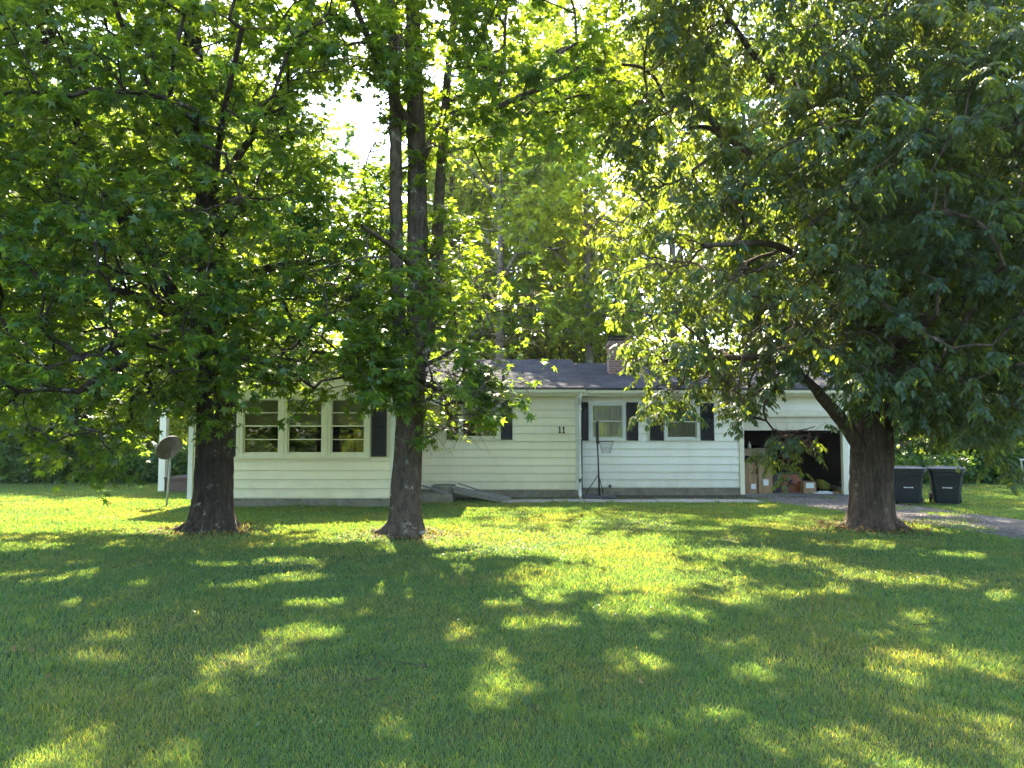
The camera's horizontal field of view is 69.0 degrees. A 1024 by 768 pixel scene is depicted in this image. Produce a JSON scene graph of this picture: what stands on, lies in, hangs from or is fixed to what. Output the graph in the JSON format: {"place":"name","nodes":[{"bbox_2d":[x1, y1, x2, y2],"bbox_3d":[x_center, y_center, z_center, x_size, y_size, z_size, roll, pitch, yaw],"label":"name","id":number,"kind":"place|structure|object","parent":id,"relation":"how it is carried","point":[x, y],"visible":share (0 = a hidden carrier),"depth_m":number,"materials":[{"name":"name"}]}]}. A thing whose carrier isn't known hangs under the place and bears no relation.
{"place":"outdoors","nodes":[
{"label":"outdoors","id":0,"kind":"place"},
{"bbox_2d":[0,442,1023,767],"bbox_3d":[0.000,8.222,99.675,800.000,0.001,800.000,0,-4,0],"label":"ground","id":1,"kind":"structure","parent":0,"point":[450,706],"depth_m":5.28,"materials":[{"name":"green plant"}]},
{"bbox_2d":[0,360,61,478],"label":"understorey tree","id":2,"kind":"object","parent":1,"relation":"on","point":[4,447],"visible":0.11,"depth_m":24.51,"materials":[{"name":"green plant"}]},
{"bbox_2d":[0,117,131,455],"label":"woodland tree","id":3,"kind":"object","parent":1,"relation":"on","point":[35,235],"visible":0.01,"depth_m":31.71,"materials":[{"name":"green plant"}]},
{"bbox_2d":[5,332,127,482],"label":"understorey tree","id":4,"kind":"object","parent":1,"relation":"on","point":[64,449],"visible":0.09,"depth_m":24.28,"materials":[{"name":"green plant"}]},
{"bbox_2d":[2,36,156,355],"bbox_3d":[-21.172,-6.511,35.227,9.618,21.061,11.647,1,-4,-12],"label":"woodland tree","id":5,"kind":"object","parent":1,"relation":"on","point":[82,197],"depth_m":34.03,"materials":[{"name":"green plant"}]},
{"bbox_2d":[66,370,159,482],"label":"understorey tree","id":6,"kind":"object","parent":1,"relation":"on","point":[128,445],"visible":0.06,"depth_m":24.98,"materials":[{"name":"green plant"}]},
{"bbox_2d":[110,362,188,481],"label":"understorey tree","id":7,"kind":"object","parent":1,"relation":"on","point":[173,428],"visible":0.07,"depth_m":26.59,"materials":[{"name":"green plant"}]},
{"bbox_2d":[44,102,264,440],"bbox_3d":[-16.859,-4.505,34.337,9.778,16.932,11.056,3,-5,-35],"label":"woodland tree","id":8,"kind":"object","parent":1,"relation":"on","point":[244,250],"visible":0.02,"depth_m":32.82,"materials":[{"name":"green plant"}]},
{"bbox_2d":[133,342,188,448],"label":"understorey tree","id":9,"kind":"object","parent":1,"relation":"on","point":[184,431],"visible":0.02,"depth_m":28.42,"materials":[{"name":"green plant"}]},
{"bbox_2d":[151,436,181,505],"bbox_3d":[-7.999,1.998,16.911,0.774,1.639,0.556,-1,-4,8],"label":"satellite dish","id":10,"kind":"object","parent":1,"relation":"on","point":[169,447],"visible":1,"depth_m":16.86,"materials":[{"name":"grey metal"}]},
{"bbox_2d":[146,44,268,338],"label":"woodland tree","id":11,"kind":"object","parent":1,"relation":"on","point":[242,79],"visible":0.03,"depth_m":37.85,"materials":[{"name":"green plant"}]},
{"bbox_2d":[0,0,458,534],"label":"sweetgum tree","id":12,"kind":"object","parent":1,"relation":"on","point":[200,332],"visible":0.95,"depth_m":10.93,"materials":[{"name":"green plant"}]},
{"bbox_2d":[192,122,327,293],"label":"woodland tree","id":13,"kind":"object","parent":1,"relation":"on","point":[319,138],"visible":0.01,"depth_m":45.09,"materials":[{"name":"green plant"}]},
{"bbox_2d":[157,86,363,353],"bbox_3d":[-11.646,-4.924,34.697,9.921,17.805,8.193,3,-5,-39],"label":"woodland tree","id":14,"kind":"object","parent":1,"relation":"on","point":[348,135],"visible":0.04,"depth_m":34.48,"materials":[{"name":"green plant"}]},
{"bbox_2d":[256,203,388,354],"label":"woodland tree","id":15,"kind":"object","parent":1,"relation":"on","point":[318,280],"visible":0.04,"depth_m":37.05,"materials":[{"name":"green plant"}]},
{"bbox_2d":[322,147,461,355],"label":"woodland tree","id":16,"kind":"object","parent":1,"relation":"on","point":[351,176],"visible":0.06,"depth_m":35.02,"materials":[{"name":"green plant"}]},
{"bbox_2d":[421,484,455,502],"bbox_3d":[-1.985,2.692,18.338,1.130,0.380,1.350,0,-4,0],"label":"stoop","id":17,"kind":"object","parent":1,"relation":"on","point":[429,496],"visible":0.58,"depth_m":17.77,"materials":[{"name":"concrete"}]},
{"bbox_2d":[421,484,446,493],"bbox_3d":[-2.025,2.463,17.802,0.960,0.304,0.120,0,-4,3],"label":"plank","id":18,"kind":"object","parent":17,"relation":"on","point":[433,488],"visible":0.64,"depth_m":17.74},
{"bbox_2d":[258,0,645,539],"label":"maple tree","id":19,"kind":"object","parent":1,"relation":"on","point":[421,296],"visible":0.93,"depth_m":11.65,"materials":[{"name":"green plant"}]},
{"bbox_2d":[430,297,490,358],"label":"understorey tree","id":20,"kind":"object","parent":1,"relation":"on","point":[441,341],"visible":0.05,"depth_m":29.69,"materials":[{"name":"green plant"}]},
{"bbox_2d":[353,102,582,358],"bbox_3d":[-2.996,-4.809,35.220,10.048,17.659,11.282,2,-4,-28],"label":"woodland tree","id":21,"kind":"object","parent":1,"relation":"on","point":[458,199],"visible":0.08,"depth_m":34.49,"materials":[{"name":"green plant"}]},
{"bbox_2d":[452,486,510,501],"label":"ramp","id":22,"kind":"structure","parent":1,"relation":"on","point":[479,494],"depth_m":17.83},
{"bbox_2d":[387,78,579,339],"bbox_3d":[-1.182,-5.940,38.556,11.420,20.376,13.244,0,-4,6],"label":"woodland tree","id":23,"kind":"object","parent":1,"relation":"on","point":[489,200],"visible":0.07,"depth_m":34.67,"materials":[{"name":"green plant"}]},
{"bbox_2d":[429,228,551,358],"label":"understorey tree","id":24,"kind":"object","parent":1,"relation":"on","point":[488,275],"visible":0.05,"depth_m":31.26,"materials":[{"name":"green plant"}]},
{"bbox_2d":[156,334,850,506],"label":"house","id":25,"kind":"structure","parent":1,"relation":"on","point":[330,454],"depth_m":19.21,"materials":[{"name":"beige"}]},
{"bbox_2d":[238,396,282,456],"bbox_3d":[-5.604,0.948,16.674,0.969,1.353,0.160,0,-4,0],"label":"window","id":26,"kind":"structure","parent":25,"relation":"in","point":[270,413],"depth_m":16.66,"materials":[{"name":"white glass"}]},
{"bbox_2d":[283,396,325,456],"bbox_3d":[-4.624,0.948,16.674,0.948,1.353,0.160,0,-4,0],"label":"window","id":27,"kind":"structure","parent":25,"relation":"in","point":[307,420],"depth_m":16.65,"materials":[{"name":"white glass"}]},
{"bbox_2d":[326,396,367,456],"bbox_3d":[-3.665,0.948,16.674,0.928,1.353,0.160,0,-4,0],"label":"window","id":28,"kind":"structure","parent":25,"relation":"in","point":[336,418],"depth_m":16.66,"materials":[{"name":"white glass"}]},
{"bbox_2d":[458,401,499,439],"bbox_3d":[-0.836,0.934,19.180,1.078,1.005,0.160,0,-4,0],"label":"window","id":29,"kind":"structure","parent":25,"relation":"in","point":[497,436],"depth_m":19.11,"materials":[{"name":"white glass"}]},
{"bbox_2d":[589,403,625,440],"bbox_3d":[2.539,1.005,19.882,0.994,1.015,0.170,0,-4,0],"label":"window","id":30,"kind":"structure","parent":25,"relation":"in","point":[611,417],"depth_m":19.92,"materials":[{"name":"white glass"}]},
{"bbox_2d":[664,403,700,440],"bbox_3d":[4.524,1.017,19.881,0.970,0.991,0.170,0,-4,0],"label":"window","id":31,"kind":"structure","parent":25,"relation":"in","point":[689,431],"depth_m":19.92,"materials":[{"name":"white glass"}]},
{"bbox_2d":[745,474,757,493],"bbox_3d":[6.405,2.695,20.240,0.390,0.523,0.454,0,-4,0],"label":"cardboard box","id":32,"kind":"object","parent":25,"relation":"on","point":[751,486],"visible":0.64,"depth_m":20.02,"materials":[{"name":"brown cardboard"}]},
{"bbox_2d":[745,462,755,473],"bbox_3d":[6.410,2.283,20.282,0.340,0.308,0.384,0,-4,0],"label":"cardboard box","id":33,"kind":"object","parent":32,"relation":"on","point":[750,468],"visible":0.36,"depth_m":20.09,"materials":[{"name":"brown cardboard"}]},
{"bbox_2d":[744,448,765,455],"bbox_3d":[6.652,2.404,20.887,1.035,1.190,0.500,0,-4,0],"label":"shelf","id":34,"kind":"object","parent":25,"relation":"on","point":[747,452],"visible":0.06,"depth_m":20.67,"materials":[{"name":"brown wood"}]},
{"bbox_2d":[753,458,772,493],"bbox_3d":[6.805,2.488,20.213,0.370,0.933,0.434,0,-4,0],"label":"cardboard box","id":35,"kind":"object","parent":25,"relation":"on","point":[764,484],"visible":0.52,"depth_m":19.99,"materials":[{"name":"brown cardboard"}]},
{"bbox_2d":[772,472,780,492],"bbox_3d":[7.112,2.668,20.494,0.399,0.611,0.550,0,-4,0],"label":"equipment case","id":36,"kind":"object","parent":25,"relation":"on","point":[775,479],"visible":0.16,"depth_m":20.22,"materials":[{"name":"black metal"}]},
{"bbox_2d":[744,417,838,429],"bbox_3d":[7.480,1.052,19.945,2.620,0.380,0.058,0,-4,0],"label":"garage door","id":37,"kind":"structure","parent":25,"relation":"in","point":[747,426],"depth_m":19.92,"materials":[{"name":"paint"}]},
{"bbox_2d":[781,472,802,492],"bbox_3d":[7.585,2.708,20.558,0.720,0.540,0.498,0,-4,0],"label":"cabinet","id":38,"kind":"object","parent":25,"relation":"on","point":[794,484],"visible":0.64,"depth_m":20.34,"materials":[{"name":"red wood"}]},
{"bbox_2d":[800,481,815,492],"bbox_3d":[8.027,2.801,20.233,0.336,0.310,0.354,0,-4,0],"label":"cardboard box","id":39,"kind":"object","parent":25,"relation":"on","point":[807,486],"visible":0.98,"depth_m":20.06,"materials":[{"name":"brown cardboard"}]},
{"bbox_2d":[814,491,833,493],"bbox_3d":[8.387,2.927,19.998,0.509,0.116,0.316,1,-4,-20],"label":"rag","id":40,"kind":"object","parent":25,"relation":"on","point":[823,492],"visible":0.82,"depth_m":19.92,"materials":[{"name":"white fabric"}]},
{"bbox_2d":[816,479,832,491],"bbox_3d":[8.531,2.785,20.361,0.319,0.360,0.300,1,-4,-17],"label":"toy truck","id":41,"kind":"object","parent":25,"relation":"on","point":[823,485],"visible":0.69,"depth_m":20.27,"materials":[{"name":"green plastic"}]},
{"bbox_2d":[0,427,1023,483],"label":"undergrowth","id":42,"kind":"object","parent":1,"relation":"on","point":[23,472],"visible":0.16,"depth_m":24.24,"materials":[{"name":"green plant"}]},
{"bbox_2d":[0,514,1023,767],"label":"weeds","id":43,"kind":"object","parent":1,"relation":"on","point":[520,604],"visible":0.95,"depth_m":6.97,"materials":[{"name":"green plant"}]},
{"bbox_2d":[423,0,603,358],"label":"woodland tree","id":44,"kind":"object","parent":1,"relation":"on","point":[473,166],"visible":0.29,"depth_m":29.68,"materials":[{"name":"green plant"}]},
{"bbox_2d":[3,255,1023,456],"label":"woods","id":45,"kind":"object","parent":1,"relation":"on","point":[338,338],"depth_m":48.05,"materials":[{"name":"green plant"}]},
{"bbox_2d":[5,502,1022,732],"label":"fallen leaves","id":46,"kind":"object","parent":1,"relation":"on","point":[13,648],"visible":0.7,"depth_m":12.22,"materials":[{"name":"brown plant"}]},
{"bbox_2d":[474,307,561,358],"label":"understorey tree","id":47,"kind":"object","parent":1,"relation":"on","point":[508,332],"visible":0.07,"depth_m":30.29,"materials":[{"name":"green plant"}]},
{"bbox_2d":[451,254,606,362],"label":"understorey tree","id":48,"kind":"object","parent":1,"relation":"on","point":[576,348],"visible":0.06,"depth_m":32.12,"materials":[{"name":"green plant"}]},
{"bbox_2d":[478,76,622,357],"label":"woodland tree","id":49,"kind":"object","parent":1,"relation":"on","point":[568,244],"visible":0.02,"depth_m":33.31,"materials":[{"name":"green plant"}]},
{"bbox_2d":[524,297,605,362],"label":"understorey tree","id":50,"kind":"object","parent":1,"relation":"on","point":[562,347],"visible":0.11,"depth_m":30.60,"materials":[{"name":"green plant"}]},
{"bbox_2d":[519,141,616,325],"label":"woodland tree","id":51,"kind":"object","parent":1,"relation":"on","point":[579,177],"visible":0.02,"depth_m":36.58,"materials":[{"name":"green plant"}]},
{"bbox_2d":[488,0,669,362],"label":"woodland tree","id":52,"kind":"object","parent":1,"relation":"on","point":[542,210],"visible":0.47,"depth_m":27.80,"materials":[{"name":"green plant"}]},
{"bbox_2d":[513,254,651,361],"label":"understorey tree","id":53,"kind":"object","parent":1,"relation":"on","point":[572,280],"visible":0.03,"depth_m":33.63,"materials":[{"name":"green plant"}]},
{"bbox_2d":[456,495,751,499],"bbox_3d":[1.725,2.906,19.075,8.650,0.001,1.450,0,-4,0],"label":"soil strip","id":54,"kind":"object","parent":1,"relation":"on","point":[679,496],"visible":0.2,"depth_m":19.07,"materials":[{"name":"brown soil"}]},
{"bbox_2d":[458,483,487,492],"bbox_3d":[-0.885,2.644,18.677,0.957,0.348,0.100,1,-4,-11],"label":"plank","id":55,"kind":"object","parent":54,"relation":"on","point":[472,487],"visible":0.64,"depth_m":18.61,"materials":[{"name":"grey wood"}]},
{"bbox_2d":[582,421,616,498],"bbox_3d":[2.177,1.910,18.765,0.840,1.955,0.600,0,-4,0],"label":"basketball hoop","id":56,"kind":"object","parent":54,"relation":"on","point":[598,496],"visible":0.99,"depth_m":18.67,"materials":[{"name":"black metal"}]},
{"bbox_2d":[555,294,658,362],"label":"understorey tree","id":57,"kind":"object","parent":1,"relation":"on","point":[602,343],"visible":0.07,"depth_m":29.74,"materials":[{"name":"green plant"}]},
{"bbox_2d":[527,97,749,362],"bbox_3d":[5.623,-5.413,36.310,10.659,19.017,12.417,1,-4,-9],"label":"woodland tree","id":58,"kind":"object","parent":1,"relation":"on","point":[615,215],"visible":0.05,"depth_m":35.09,"materials":[{"name":"green plant"}]},
{"bbox_2d":[553,0,736,355],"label":"woodland tree","id":59,"kind":"object","parent":1,"relation":"on","point":[666,121],"visible":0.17,"depth_m":29.42,"materials":[{"name":"green plant"}]},
{"bbox_2d":[630,314,718,362],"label":"understorey tree","id":60,"kind":"object","parent":1,"relation":"on","point":[683,332],"visible":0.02,"depth_m":30.45,"materials":[{"name":"green plant"}]},
{"bbox_2d":[638,110,737,357],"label":"woodland tree","id":61,"kind":"object","parent":1,"relation":"on","point":[693,244],"visible":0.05,"depth_m":36.81,"materials":[{"name":"green plant"}]},
{"bbox_2d":[686,40,823,351],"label":"woodland tree","id":62,"kind":"object","parent":1,"relation":"on","point":[746,109],"visible":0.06,"depth_m":29.81,"materials":[{"name":"green plant"}]},
{"bbox_2d":[672,49,852,358],"bbox_3d":[11.316,-5.794,34.316,10.346,19.501,9.244,-2,-4,24],"label":"woodland tree","id":63,"kind":"object","parent":1,"relation":"on","point":[739,343],"visible":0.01,"depth_m":33.91,"materials":[{"name":"green plant"}]},
{"bbox_2d":[706,105,855,371],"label":"woodland tree","id":64,"kind":"object","parent":1,"relation":"on","point":[779,120],"depth_m":39.51,"materials":[{"name":"green plant"}]},
{"bbox_2d":[554,0,1023,531],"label":"hickory tree","id":65,"kind":"object","parent":1,"relation":"on","point":[888,256],"visible":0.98,"depth_m":11.26,"materials":[{"name":"green plant"}]},
{"bbox_2d":[779,28,978,448],"bbox_3d":[16.815,-6.099,34.287,10.410,20.110,9.291,-1,-4,19],"label":"woodland tree","id":66,"kind":"object","parent":1,"relation":"on","point":[894,162],"depth_m":32.57,"materials":[{"name":"green plant"}]},
{"bbox_2d":[893,466,926,503],"bbox_3d":[9.279,2.367,17.504,0.770,0.879,0.826,-2,-4,22],"label":"wheeled bin","id":67,"kind":"object","parent":1,"relation":"on","point":[908,483],"visible":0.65,"depth_m":17.21,"materials":[{"name":"plastic"}]},
{"bbox_2d":[893,382,936,461],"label":"understorey tree","id":68,"kind":"object","parent":1,"relation":"on","point":[901,449],"visible":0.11,"depth_m":24.88,"materials":[{"name":"green plant"}]},
{"bbox_2d":[925,466,965,503],"bbox_3d":[10.129,2.360,17.404,0.770,0.879,0.826,-2,-4,24],"label":"wheeled bin","id":69,"kind":"object","parent":1,"relation":"on","point":[945,484],"visible":0.96,"depth_m":17.13,"materials":[{"name":"plastic"}]},
{"bbox_2d":[893,353,1006,471],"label":"understorey tree","id":70,"kind":"object","parent":1,"relation":"on","point":[923,444],"visible":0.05,"depth_m":26.20,"materials":[{"name":"green plant"}]},
{"bbox_2d":[908,39,1023,323],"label":"woodland tree","id":71,"kind":"object","parent":1,"relation":"on","point":[1007,183],"depth_m":31.40,"materials":[{"name":"green plant"}]},
{"bbox_2d":[952,381,1023,482],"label":"understorey tree","id":72,"kind":"object","parent":1,"relation":"on","point":[1020,446],"visible":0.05,"depth_m":24.42,"materials":[{"name":"green plant"}]},
{"bbox_2d":[3,0,1023,420],"label":"sky","id":73,"kind":"structure","parent":0,"point":[365,136],"materials":[{"name":"white"}]},
{"bbox_2d":[45,523,1013,714],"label":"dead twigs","id":74,"kind":"object","parent":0,"point":[482,563],"visible":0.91,"depth_m":6.79,"materials":[{"name":"brown wood"}]},
{"bbox_2d":[502,499,763,503],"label":"path","id":75,"kind":"structure","parent":0,"point":[638,500],"depth_m":17.99,"materials":[{"name":"concrete"}]},
{"bbox_2d":[741,495,1023,538],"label":"driveway","id":76,"kind":"structure","parent":0,"point":[1012,522],"depth_m":14.73,"materials":[{"name":"grey gravel"}]}
]}

